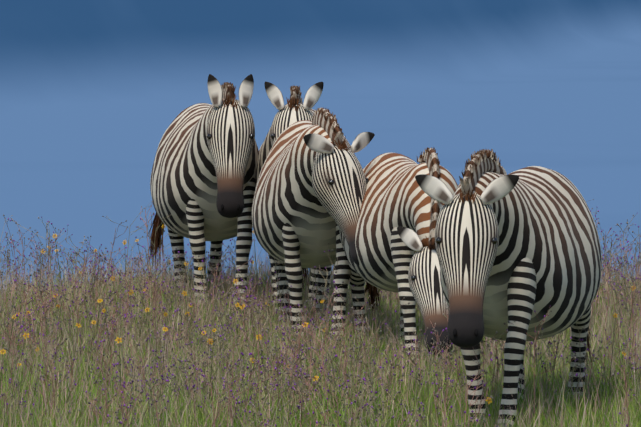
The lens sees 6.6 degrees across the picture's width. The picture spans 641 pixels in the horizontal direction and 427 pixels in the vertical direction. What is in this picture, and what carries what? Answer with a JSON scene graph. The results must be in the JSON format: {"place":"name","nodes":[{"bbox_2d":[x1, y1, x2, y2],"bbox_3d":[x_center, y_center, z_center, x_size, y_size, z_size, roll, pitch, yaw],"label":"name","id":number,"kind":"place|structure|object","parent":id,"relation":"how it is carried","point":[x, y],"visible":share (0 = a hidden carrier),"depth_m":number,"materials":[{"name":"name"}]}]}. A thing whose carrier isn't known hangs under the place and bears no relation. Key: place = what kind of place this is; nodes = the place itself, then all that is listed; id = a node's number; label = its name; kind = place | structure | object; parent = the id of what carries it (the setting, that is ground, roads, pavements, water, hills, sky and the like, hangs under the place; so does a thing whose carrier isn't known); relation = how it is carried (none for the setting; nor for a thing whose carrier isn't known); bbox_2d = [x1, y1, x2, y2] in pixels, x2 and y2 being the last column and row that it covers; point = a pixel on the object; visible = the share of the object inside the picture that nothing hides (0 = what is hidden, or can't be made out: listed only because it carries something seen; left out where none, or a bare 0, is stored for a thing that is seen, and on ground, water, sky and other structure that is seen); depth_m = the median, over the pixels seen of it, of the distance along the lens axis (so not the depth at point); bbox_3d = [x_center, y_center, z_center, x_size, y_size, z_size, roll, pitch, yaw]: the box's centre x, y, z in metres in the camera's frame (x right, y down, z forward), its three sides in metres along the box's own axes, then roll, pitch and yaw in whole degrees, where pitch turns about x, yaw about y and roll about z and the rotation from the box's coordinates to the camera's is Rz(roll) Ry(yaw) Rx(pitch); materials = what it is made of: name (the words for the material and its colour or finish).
{"place":"outdoors","nodes":[
{"label":"outdoors","id":0,"kind":"place"},
{"bbox_2d":[0,224,635,426],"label":"meadow flowers","id":1,"kind":"object","parent":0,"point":[147,311],"visible":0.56,"depth_m":31.13,"materials":[{"name":"plant"}]},
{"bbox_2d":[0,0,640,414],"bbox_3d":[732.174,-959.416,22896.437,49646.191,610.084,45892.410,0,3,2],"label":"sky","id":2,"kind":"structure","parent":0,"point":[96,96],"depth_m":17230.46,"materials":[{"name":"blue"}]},
{"bbox_2d":[0,199,640,426],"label":"purple wildflowers","id":3,"kind":"object","parent":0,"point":[292,375],"visible":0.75,"depth_m":29.22,"materials":[{"name":"plant"}]},
{"bbox_2d":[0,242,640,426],"bbox_3d":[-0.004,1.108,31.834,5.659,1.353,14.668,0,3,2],"label":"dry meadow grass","id":4,"kind":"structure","parent":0,"point":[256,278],"depth_m":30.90,"materials":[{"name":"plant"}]},
{"bbox_2d":[0,256,640,426],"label":"meadow grass","id":5,"kind":"structure","parent":0,"point":[201,417],"depth_m":29.06,"materials":[{"name":"green plant"}]},
{"bbox_2d":[147,74,258,311],"bbox_3d":[-0.687,-0.146,35.476,0.730,1.557,2.326,0,3,-8],"label":"zebra","id":6,"kind":"object","parent":5,"relation":"on","point":[202,181],"visible":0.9,"depth_m":34.97,"materials":[{"name":"multicoloured"}]},
{"bbox_2d":[255,82,323,313],"bbox_3d":[-0.139,-0.106,35.301,0.683,1.532,2.427,0,3,2],"label":"zebra","id":7,"kind":"object","parent":5,"relation":"on","point":[295,108],"visible":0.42,"depth_m":34.37,"materials":[{"name":"multicoloured"}]},
{"bbox_2d":[251,107,374,341],"bbox_3d":[-0.046,0.070,33.193,0.699,1.457,2.431,0,3,-4],"label":"zebra","id":8,"kind":"object","parent":5,"relation":"on","point":[311,187],"visible":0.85,"depth_m":32.72,"materials":[{"name":"multicoloured"}]},
{"bbox_2d":[339,147,457,365],"bbox_3d":[0.543,0.243,31.974,0.640,1.301,2.326,-1,3,-12],"label":"zebra","id":9,"kind":"object","parent":5,"relation":"on","point":[400,210],"visible":0.79,"depth_m":31.57,"materials":[{"name":"multicoloured"}]},
{"bbox_2d":[415,149,600,426],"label":"zebra","id":10,"kind":"object","parent":5,"relation":"on","point":[520,246],"visible":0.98,"depth_m":27.26,"materials":[{"name":"multicoloured"}]}
]}

